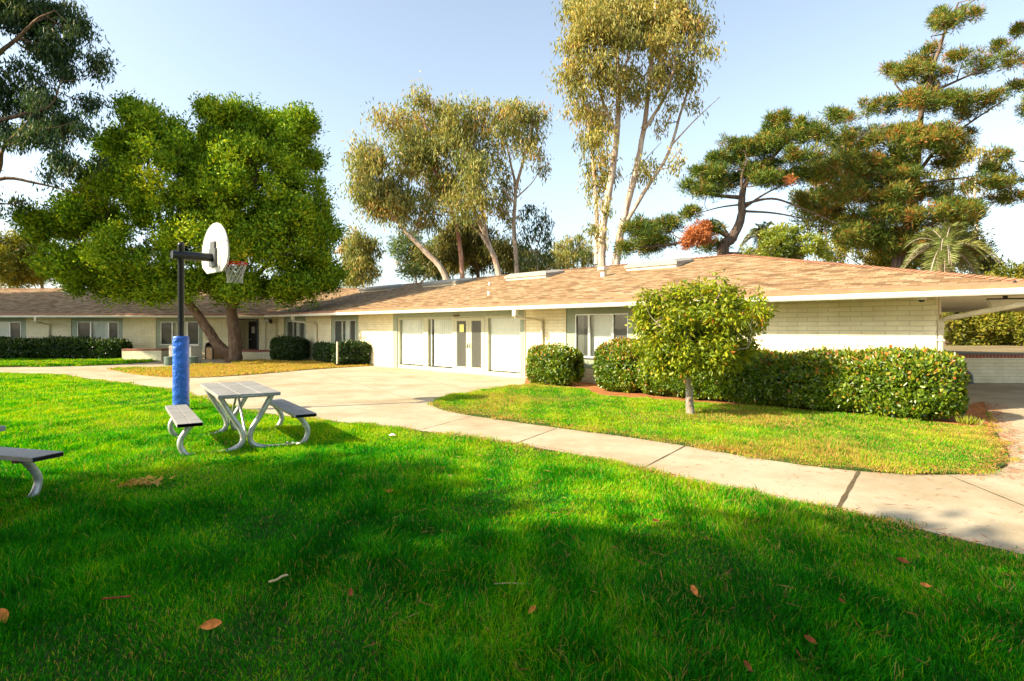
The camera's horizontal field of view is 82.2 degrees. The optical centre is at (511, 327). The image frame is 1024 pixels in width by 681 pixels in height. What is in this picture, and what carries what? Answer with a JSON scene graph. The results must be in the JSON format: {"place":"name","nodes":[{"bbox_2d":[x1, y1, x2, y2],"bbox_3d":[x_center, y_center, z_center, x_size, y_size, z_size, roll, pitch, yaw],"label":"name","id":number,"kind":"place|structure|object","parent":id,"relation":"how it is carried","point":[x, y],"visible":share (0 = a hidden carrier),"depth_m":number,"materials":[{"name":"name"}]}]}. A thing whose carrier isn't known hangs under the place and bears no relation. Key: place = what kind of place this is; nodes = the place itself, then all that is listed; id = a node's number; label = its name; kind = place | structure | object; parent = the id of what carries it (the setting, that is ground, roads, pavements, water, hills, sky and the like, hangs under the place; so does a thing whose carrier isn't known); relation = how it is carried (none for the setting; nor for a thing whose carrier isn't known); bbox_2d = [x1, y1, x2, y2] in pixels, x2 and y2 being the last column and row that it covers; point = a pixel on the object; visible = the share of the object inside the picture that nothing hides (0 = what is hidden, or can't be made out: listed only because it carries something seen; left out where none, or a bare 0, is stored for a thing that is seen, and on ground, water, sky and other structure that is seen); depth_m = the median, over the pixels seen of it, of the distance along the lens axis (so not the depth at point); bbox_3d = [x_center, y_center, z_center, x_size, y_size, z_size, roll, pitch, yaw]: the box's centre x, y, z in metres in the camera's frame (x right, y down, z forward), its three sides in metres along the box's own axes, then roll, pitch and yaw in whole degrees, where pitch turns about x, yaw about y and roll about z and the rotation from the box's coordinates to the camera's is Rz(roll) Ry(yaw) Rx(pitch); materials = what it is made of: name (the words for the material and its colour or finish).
{"place":"outdoors","nodes":[
{"label":"outdoors","id":0,"kind":"place"},
{"bbox_2d":[2,359,154,366],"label":"lawn","id":1,"kind":"structure","parent":0,"point":[78,365],"depth_m":25.06,"materials":[{"name":"plant"}]},
{"bbox_2d":[0,335,133,358],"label":"hedge","id":2,"kind":"object","parent":1,"relation":"on","point":[60,346],"visible":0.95,"depth_m":29.92,"materials":[{"name":"green plant"}]},
{"bbox_2d":[110,361,371,377],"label":"lawn","id":3,"kind":"structure","parent":0,"point":[239,374],"depth_m":20.78,"materials":[{"name":"plant"}]},
{"bbox_2d":[0,88,354,361],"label":"spreading tree","id":4,"kind":"object","parent":3,"relation":"on","point":[214,166],"visible":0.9,"depth_m":26.28,"materials":[{"name":"green plant"}]},
{"bbox_2d":[269,334,310,360],"bbox_3d":[-10.960,0.986,28.979,1.950,1.364,1.422,0,0,0],"label":"shrub","id":5,"kind":"object","parent":3,"relation":"on","point":[295,348],"visible":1,"depth_m":28.53,"materials":[{"name":"green plant"}]},
{"bbox_2d":[311,340,332,362],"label":"shrub","id":6,"kind":"object","parent":3,"relation":"on","point":[322,352],"visible":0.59,"depth_m":26.78,"materials":[{"name":"green plant"}]},
{"bbox_2d":[336,342,337,365],"bbox_3d":[-7.346,1.097,24.678,0.076,1.045,0.074,0,0,0],"label":"bollard","id":7,"kind":"object","parent":3,"relation":"on","point":[336,353],"visible":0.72,"depth_m":24.65,"materials":[{"name":"white metal"}]},
{"bbox_2d":[330,338,371,364],"bbox_3d":[-6.912,1.051,25.425,1.886,1.271,1.342,0,0,-12],"label":"shrub","id":8,"kind":"object","parent":3,"relation":"on","point":[351,352],"visible":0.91,"depth_m":25.07,"materials":[{"name":"green plant"}]},
{"bbox_2d":[0,358,1023,553],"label":"path","id":9,"kind":"structure","parent":0,"point":[972,506],"depth_m":8.21,"materials":[{"name":"concrete"}]},
{"bbox_2d":[122,348,168,359],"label":"planter wall","id":10,"kind":"structure","parent":9,"relation":"on","point":[153,354],"depth_m":29.35,"materials":[{"name":"beige paint"}]},
{"bbox_2d":[164,356,172,364],"bbox_3d":[-14.972,1.442,25.700,0.490,0.375,0.490,0,0,0],"label":"drum stool","id":11,"kind":"object","parent":9,"relation":"on","point":[167,360],"visible":0.63,"depth_m":25.49,"materials":[{"name":"green paint"}]},
{"bbox_2d":[169,345,201,362],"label":"concrete block","id":12,"kind":"structure","parent":9,"relation":"on","point":[195,350],"depth_m":26.59,"materials":[{"name":"white concrete"}]},
{"bbox_2d":[189,356,197,364],"bbox_3d":[-14.001,1.442,25.700,0.490,0.375,0.490,0,0,0],"label":"drum stool","id":13,"kind":"object","parent":9,"relation":"on","point":[193,359],"visible":0.54,"depth_m":25.56,"materials":[{"name":"green paint"}]},
{"bbox_2d":[205,342,222,359],"bbox_3d":[-15.514,1.185,30.600,0.640,0.890,0.640,0,0,28],"label":"litter bin","id":14,"kind":"object","parent":9,"relation":"on","point":[211,352],"visible":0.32,"depth_m":30.37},
{"bbox_2d":[242,349,308,359],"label":"planter wall","id":15,"kind":"structure","parent":9,"relation":"on","point":[249,354],"depth_m":29.35,"materials":[{"name":"beige brick"}]},
{"bbox_2d":[645,446,684,466],"bbox_3d":[1.936,1.627,7.433,0.030,0.001,1.634,0,0,34],"label":"path joint","id":16,"kind":"object","parent":9,"relation":"on","point":[665,455],"visible":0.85,"depth_m":7.42,"materials":[{"name":"concrete"}]},
{"bbox_2d":[838,471,859,507],"bbox_3d":[3.453,1.627,6.000,0.050,0.001,1.793,0,0,36],"label":"path joint","id":17,"kind":"object","parent":9,"relation":"on","point":[844,496],"visible":0.91,"depth_m":5.91,"materials":[{"name":"concrete"}]},
{"bbox_2d":[967,371,974,383],"bbox_3d":[13.225,1.421,17.200,0.610,0.418,0.300,0,0,0],"label":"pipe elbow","id":18,"kind":"object","parent":9,"relation":"on","point":[970,377],"visible":0.32,"depth_m":17.13,"materials":[{"name":"grey metal"}]},
{"bbox_2d":[949,475,1023,505],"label":"path joint","id":19,"kind":"object","parent":9,"relation":"on","point":[991,492],"visible":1,"depth_m":5.76,"materials":[{"name":"concrete"}]},
{"bbox_2d":[0,357,1023,680],"bbox_3d":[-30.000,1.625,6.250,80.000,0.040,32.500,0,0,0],"label":"lawn","id":20,"kind":"structure","parent":0,"point":[236,642],"depth_m":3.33,"materials":[{"name":"plant"}]},
{"bbox_2d":[0,608,8,622],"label":"fallen leaf","id":21,"kind":"object","parent":20,"relation":"on","point":[3,611],"visible":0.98,"depth_m":3.17,"materials":[{"name":"orange plant"}]},
{"bbox_2d":[0,425,63,501],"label":"picnic table","id":22,"kind":"object","parent":20,"relation":"on","point":[26,458],"visible":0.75,"depth_m":5.43,"materials":[{"name":"metal"}]},
{"bbox_2d":[103,595,130,599],"bbox_3d":[-2.283,1.555,3.385,0.151,0.022,0.035,0,0,-13],"label":"dry stick","id":23,"kind":"object","parent":20,"relation":"on","point":[116,597],"visible":0.98,"depth_m":3.38,"materials":[{"name":"brown wood"}]},
{"bbox_2d":[109,475,149,487],"bbox_3d":[-3.850,1.567,5.897,0.409,0.142,0.336,0,0,-20],"label":"dry leaf clump","id":24,"kind":"object","parent":20,"relation":"on","point":[124,484],"visible":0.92,"depth_m":5.90,"materials":[{"name":"brown plant"}]},
{"bbox_2d":[126,476,173,486],"bbox_3d":[-3.701,1.563,6.018,0.339,0.100,0.385,0,0,0],"label":"dry leaf clump","id":25,"kind":"object","parent":20,"relation":"on","point":[153,479],"visible":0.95,"depth_m":5.97,"materials":[{"name":"brown plant"}]},
{"bbox_2d":[170,223,247,406],"bbox_3d":[-5.990,-0.240,11.694,1.116,3.721,1.116,0,0,-1],"label":"basketball hoop","id":26,"kind":"object","parent":20,"relation":"on","point":[213,256],"visible":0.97,"depth_m":11.28,"materials":[{"name":"black paint"}]},
{"bbox_2d":[197,619,221,629],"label":"fallen leaf","id":27,"kind":"object","parent":20,"relation":"on","point":[210,624],"visible":1,"depth_m":3.07,"materials":[{"name":"orange plant"}]},
{"bbox_2d":[165,381,316,455],"bbox_3d":[-3.901,1.250,8.342,1.650,0.809,2.048,0,0,-34],"label":"picnic table","id":28,"kind":"object","parent":20,"relation":"on","point":[185,416],"visible":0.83,"depth_m":7.92,"materials":[{"name":"metal"}]},
{"bbox_2d":[195,453,299,467],"bbox_3d":[-3.059,1.569,7.008,1.536,0.097,0.697,0,0,0],"label":"weed patch","id":29,"kind":"object","parent":20,"relation":"on","point":[239,458],"visible":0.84,"depth_m":6.97,"materials":[{"name":"green plant"}]},
{"bbox_2d":[269,574,287,582],"bbox_3d":[-1.442,1.553,3.646,0.044,0.028,0.133,0,0,36],"label":"dry stick","id":30,"kind":"object","parent":20,"relation":"on","point":[278,578],"visible":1,"depth_m":3.62,"materials":[{"name":"grey wood"}]},
{"bbox_2d":[313,446,433,455],"bbox_3d":[-2.006,1.569,7.441,2.008,0.090,0.771,0,0,0],"label":"weed patch","id":31,"kind":"object","parent":20,"relation":"on","point":[366,450],"visible":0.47,"depth_m":7.44,"materials":[{"name":"green plant"}]},
{"bbox_2d":[528,605,535,613],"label":"fallen leaf","id":32,"kind":"object","parent":20,"relation":"on","point":[533,607],"visible":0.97,"depth_m":3.24,"materials":[{"name":"orange plant"}]},
{"bbox_2d":[691,585,697,596],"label":"fallen leaf","id":33,"kind":"object","parent":20,"relation":"on","point":[695,591],"visible":0.91,"depth_m":3.46,"materials":[{"name":"orange plant"}]},
{"bbox_2d":[744,660,753,671],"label":"fallen leaf","id":34,"kind":"object","parent":20,"relation":"on","point":[747,664],"visible":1,"depth_m":2.69,"materials":[{"name":"brown plant"}]},
{"bbox_2d":[804,635,818,643],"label":"fallen leaf","id":35,"kind":"object","parent":20,"relation":"on","point":[811,639],"visible":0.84,"depth_m":2.92,"materials":[{"name":"brown plant"}]},
{"bbox_2d":[897,557,909,562],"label":"fallen leaf","id":36,"kind":"object","parent":20,"relation":"on","point":[901,559],"visible":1,"depth_m":3.92,"materials":[{"name":"brown plant"}]},
{"bbox_2d":[920,582,931,586],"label":"fallen leaf","id":37,"kind":"object","parent":20,"relation":"on","point":[926,585],"visible":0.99,"depth_m":3.54,"materials":[{"name":"orange plant"}]},
{"bbox_2d":[0,0,1023,287],"label":"sky","id":38,"kind":"structure","parent":0,"point":[336,56],"materials":[{"name":"blue"}]},
{"bbox_2d":[432,387,1007,474],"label":"lawn","id":39,"kind":"structure","parent":0,"point":[844,467],"depth_m":8.30,"materials":[{"name":"plant"}]},
{"bbox_2d":[337,401,1023,672],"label":"fallen leaves","id":40,"kind":"object","parent":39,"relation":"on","point":[1002,451],"visible":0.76,"depth_m":6.59,"materials":[{"name":"brown plant"}]},
{"bbox_2d":[624,269,779,413],"bbox_3d":[3.440,0.299,11.055,2.714,2.788,2.410,0,0,0],"label":"young tree","id":41,"kind":"object","parent":39,"relation":"on","point":[709,327],"visible":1,"depth_m":10.55,"materials":[{"name":"green plant"}]},
{"bbox_2d":[525,378,987,426],"bbox_3d":[4.220,1.603,14.022,11.513,0.010,4.106,0,0,32],"label":"mulch bed","id":42,"kind":"object","parent":39,"relation":"on","point":[594,387],"visible":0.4,"depth_m":13.10,"materials":[{"name":"brown soil"}]},
{"bbox_2d":[524,342,585,385],"bbox_3d":[1.219,1.019,16.654,1.334,1.274,1.821,0,0,-40],"label":"round shrub","id":43,"kind":"object","parent":42,"relation":"on","point":[555,363],"visible":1,"depth_m":16.21,"materials":[{"name":"green plant"}]},
{"bbox_2d":[592,336,647,392],"bbox_3d":[2.860,0.920,14.900,1.328,1.494,1.665,0,0,-41],"label":"hedge","id":44,"kind":"object","parent":42,"relation":"on","point":[617,373],"visible":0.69,"depth_m":14.51,"materials":[{"name":"green plant"}]},
{"bbox_2d":[635,343,971,420],"bbox_3d":[5.507,0.976,12.281,1.714,1.397,6.502,0,0,-45],"label":"hedge","id":45,"kind":"object","parent":42,"relation":"on","point":[895,382],"visible":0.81,"depth_m":10.84,"materials":[{"name":"green plant"}]},
{"bbox_2d":[954,414,984,425],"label":"weed","id":46,"kind":"object","parent":42,"relation":"on","point":[967,420],"visible":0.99,"depth_m":9.69,"materials":[{"name":"green plant"}]},
{"bbox_2d":[944,336,1023,353],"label":"terrain","id":47,"kind":"structure","parent":0,"point":[989,349],"depth_m":24.92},
{"bbox_2d":[541,0,726,265],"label":"gum tree","id":48,"kind":"object","parent":47,"relation":"on","point":[619,26],"visible":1,"depth_m":40.70,"materials":[{"name":"green plant"}]},
{"bbox_2d":[611,102,845,260],"bbox_3d":[12.215,-5.758,33.964,13.477,15.079,4.773,0,0,0],"label":"pine tree","id":49,"kind":"object","parent":47,"relation":"on","point":[717,178],"visible":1,"depth_m":33.46,"materials":[{"name":"green plant"}]},
{"bbox_2d":[736,221,773,251],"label":"palm tree","id":50,"kind":"object","parent":47,"relation":"on","point":[754,233],"visible":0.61,"depth_m":43.82,"materials":[{"name":"green plant"}]},
{"bbox_2d":[739,222,836,261],"bbox_3d":[14.408,-1.963,31.135,4.765,7.427,3.518,0,0,0],"label":"leafy shrub","id":51,"kind":"object","parent":47,"relation":"on","point":[777,241],"visible":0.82,"depth_m":30.42,"materials":[{"name":"green plant"}]},
{"bbox_2d":[810,226,936,271],"bbox_3d":[25.365,-2.813,39.735,8.930,9.127,4.576,0,0,0],"label":"scrub tree","id":52,"kind":"object","parent":47,"relation":"on","point":[840,256],"visible":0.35,"depth_m":39.78,"materials":[{"name":"green plant"}]},
{"bbox_2d":[786,0,1023,267],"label":"pine tree","id":53,"kind":"object","parent":47,"relation":"on","point":[906,143],"visible":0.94,"depth_m":34.80,"materials":[{"name":"green plant"}]},
{"bbox_2d":[901,222,1004,344],"bbox_3d":[22.262,-1.815,30.038,4.454,7.144,4.275,0,0,0],"label":"palm tree","id":54,"kind":"object","parent":47,"relation":"on","point":[947,251],"visible":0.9,"depth_m":29.69,"materials":[{"name":"green plant"}]},
{"bbox_2d":[927,141,1015,272],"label":"tree","id":55,"kind":"object","parent":47,"relation":"on","point":[975,154],"visible":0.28,"depth_m":52.35,"materials":[{"name":"green plant"}]},
{"bbox_2d":[981,259,1023,342],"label":"hedge tree","id":56,"kind":"object","parent":47,"relation":"on","point":[1016,272],"visible":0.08,"depth_m":33.14,"materials":[{"name":"green plant"}]},
{"bbox_2d":[1011,63,1023,161],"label":"pine tree","id":57,"kind":"object","parent":47,"relation":"on","point":[1021,108],"visible":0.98,"depth_m":33.99,"materials":[{"name":"green plant"}]},
{"label":"ground","id":58,"kind":"structure","parent":0,"visible":0},
{"bbox_2d":[0,226,41,287],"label":"tree","id":59,"kind":"object","parent":58,"relation":"on","point":[11,251],"visible":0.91,"depth_m":55.06,"materials":[{"name":"green plant"}]},
{"bbox_2d":[5,228,66,287],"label":"tree","id":60,"kind":"object","parent":58,"relation":"on","point":[39,281],"visible":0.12,"depth_m":56.86,"materials":[{"name":"green plant"}]},
{"bbox_2d":[0,0,125,218],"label":"gum tree","id":61,"kind":"object","parent":58,"relation":"on","point":[37,22],"visible":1,"depth_m":24.15,"materials":[{"name":"green plant"}]},
{"bbox_2d":[335,222,386,287],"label":"olive tree","id":62,"kind":"object","parent":58,"relation":"on","point":[359,251],"visible":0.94,"depth_m":54.04,"materials":[{"name":"green plant"}]},
{"bbox_2d":[335,128,448,279],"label":"gum tree","id":63,"kind":"object","parent":58,"relation":"on","point":[387,203],"visible":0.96,"depth_m":44.34,"materials":[{"name":"green plant"}]},
{"bbox_2d":[360,70,464,277],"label":"gum tree","id":64,"kind":"object","parent":58,"relation":"on","point":[418,140],"visible":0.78,"depth_m":44.73,"materials":[{"name":"green plant"}]},
{"bbox_2d":[384,228,449,282],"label":"loose tree","id":65,"kind":"object","parent":58,"relation":"on","point":[409,269],"visible":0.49,"depth_m":57.60,"materials":[{"name":"green plant"}]},
{"bbox_2d":[392,233,468,281],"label":"tree","id":66,"kind":"object","parent":58,"relation":"on","point":[424,274],"visible":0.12,"depth_m":58.55,"materials":[{"name":"green plant"}]},
{"bbox_2d":[414,90,503,275],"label":"gum tree","id":67,"kind":"object","parent":58,"relation":"on","point":[472,166],"visible":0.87,"depth_m":44.11,"materials":[{"name":"green plant"}]},
{"bbox_2d":[413,213,536,279],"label":"scrub tree","id":68,"kind":"object","parent":58,"relation":"on","point":[477,258],"visible":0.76,"depth_m":52.40,"materials":[{"name":"green plant"}]},
{"bbox_2d":[466,95,553,273],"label":"gum tree","id":69,"kind":"object","parent":58,"relation":"on","point":[516,113],"visible":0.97,"depth_m":46.96,"materials":[{"name":"green plant"}]},
{"bbox_2d":[0,254,1023,382],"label":"school building","id":70,"kind":"structure","parent":58,"relation":"on","point":[486,324],"depth_m":19.72,"materials":[{"name":"beige paint"}]},
{"bbox_2d":[0,317,25,337],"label":"window","id":71,"kind":"structure","parent":70,"relation":"in","point":[9,326],"depth_m":32.09,"materials":[{"name":"grey glass"}]},
{"bbox_2d":[71,317,122,338],"bbox_3d":[-22.623,0.280,32.070,2.828,1.740,0.200,0,0,0],"label":"window","id":72,"kind":"structure","parent":70,"relation":"in","point":[103,327],"depth_m":32.09,"materials":[{"name":"white glass"}]},
{"bbox_2d":[156,317,202,348],"bbox_3d":[-18.140,0.280,32.070,2.567,1.740,0.200,0,0,0],"label":"window","id":73,"kind":"structure","parent":70,"relation":"in","point":[166,327],"depth_m":32.09,"materials":[{"name":"white glass"}]},
{"bbox_2d":[249,321,256,349],"bbox_3d":[-14.510,0.610,33.371,0.920,2.040,0.119,0,0,0],"label":"door","id":74,"kind":"structure","parent":70,"relation":"in","point":[252,324],"depth_m":33.38,"materials":[{"name":"paint"}]},
{"bbox_2d":[285,316,305,338],"bbox_3d":[-11.301,0.295,30.700,2.559,1.770,0.200,0,0,45],"label":"window","id":75,"kind":"structure","parent":70,"relation":"in","point":[295,329],"depth_m":30.81,"materials":[{"name":"grey glass"}]},
{"bbox_2d":[332,315,357,342],"bbox_3d":[-7.668,0.295,27.065,0.200,1.770,2.485,0,0,-45],"label":"window","id":76,"kind":"structure","parent":70,"relation":"in","point":[343,326],"depth_m":27.20,"materials":[{"name":"white glass"}]},
{"bbox_2d":[454,317,468,373],"bbox_3d":[-1.845,0.630,21.148,0.827,2.000,0.136,0,0,45],"label":"door","id":77,"kind":"structure","parent":70,"relation":"in","point":[457,369],"depth_m":21.17,"materials":[{"name":"paint"}]},
{"bbox_2d":[468,317,484,374],"bbox_3d":[-1.252,0.630,20.555,0.136,2.000,0.836,0,0,-45],"label":"door","id":78,"kind":"structure","parent":70,"relation":"in","point":[472,370],"depth_m":20.56,"materials":[{"name":"paint"}]},
{"bbox_2d":[567,306,634,368],"bbox_3d":[2.532,0.295,16.866,0.200,1.770,2.428,0,0,-45],"label":"window","id":79,"kind":"structure","parent":70,"relation":"in","point":[586,327],"depth_m":17.07,"materials":[{"name":"white glass"}]},
{"bbox_2d":[513,203,555,271],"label":"sapling","id":80,"kind":"object","parent":58,"relation":"on","point":[544,240],"visible":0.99,"depth_m":47.63,"materials":[{"name":"green plant"}]},
{"bbox_2d":[500,248,572,273],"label":"tree","id":81,"kind":"object","parent":58,"relation":"on","point":[563,265],"visible":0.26,"depth_m":61.34,"materials":[{"name":"green plant"}]},
{"bbox_2d":[549,233,596,269],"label":"tree","id":82,"kind":"object","parent":58,"relation":"on","point":[574,255],"visible":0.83,"depth_m":65.57,"materials":[{"name":"green plant"}]},
{"bbox_2d":[785,147,856,252],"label":"tree","id":83,"kind":"object","parent":58,"relation":"on","point":[820,228],"visible":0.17,"depth_m":44.80,"materials":[{"name":"green plant"}]},
{"bbox_2d":[913,219,1010,276],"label":"tree","id":84,"kind":"object","parent":58,"relation":"on","point":[985,263],"visible":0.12,"depth_m":46.25,"materials":[{"name":"green plant"}]},
{"bbox_2d":[939,311,1023,345],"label":"leafy tree","id":85,"kind":"object","parent":58,"relation":"on","point":[974,330],"visible":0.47,"depth_m":29.31,"materials":[{"name":"green plant"}]},
{"bbox_2d":[956,354,1023,382],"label":"retaining wall","id":86,"kind":"structure","parent":58,"relation":"on","point":[995,368],"depth_m":17.36,"materials":[{"name":"white brick"}]}
]}

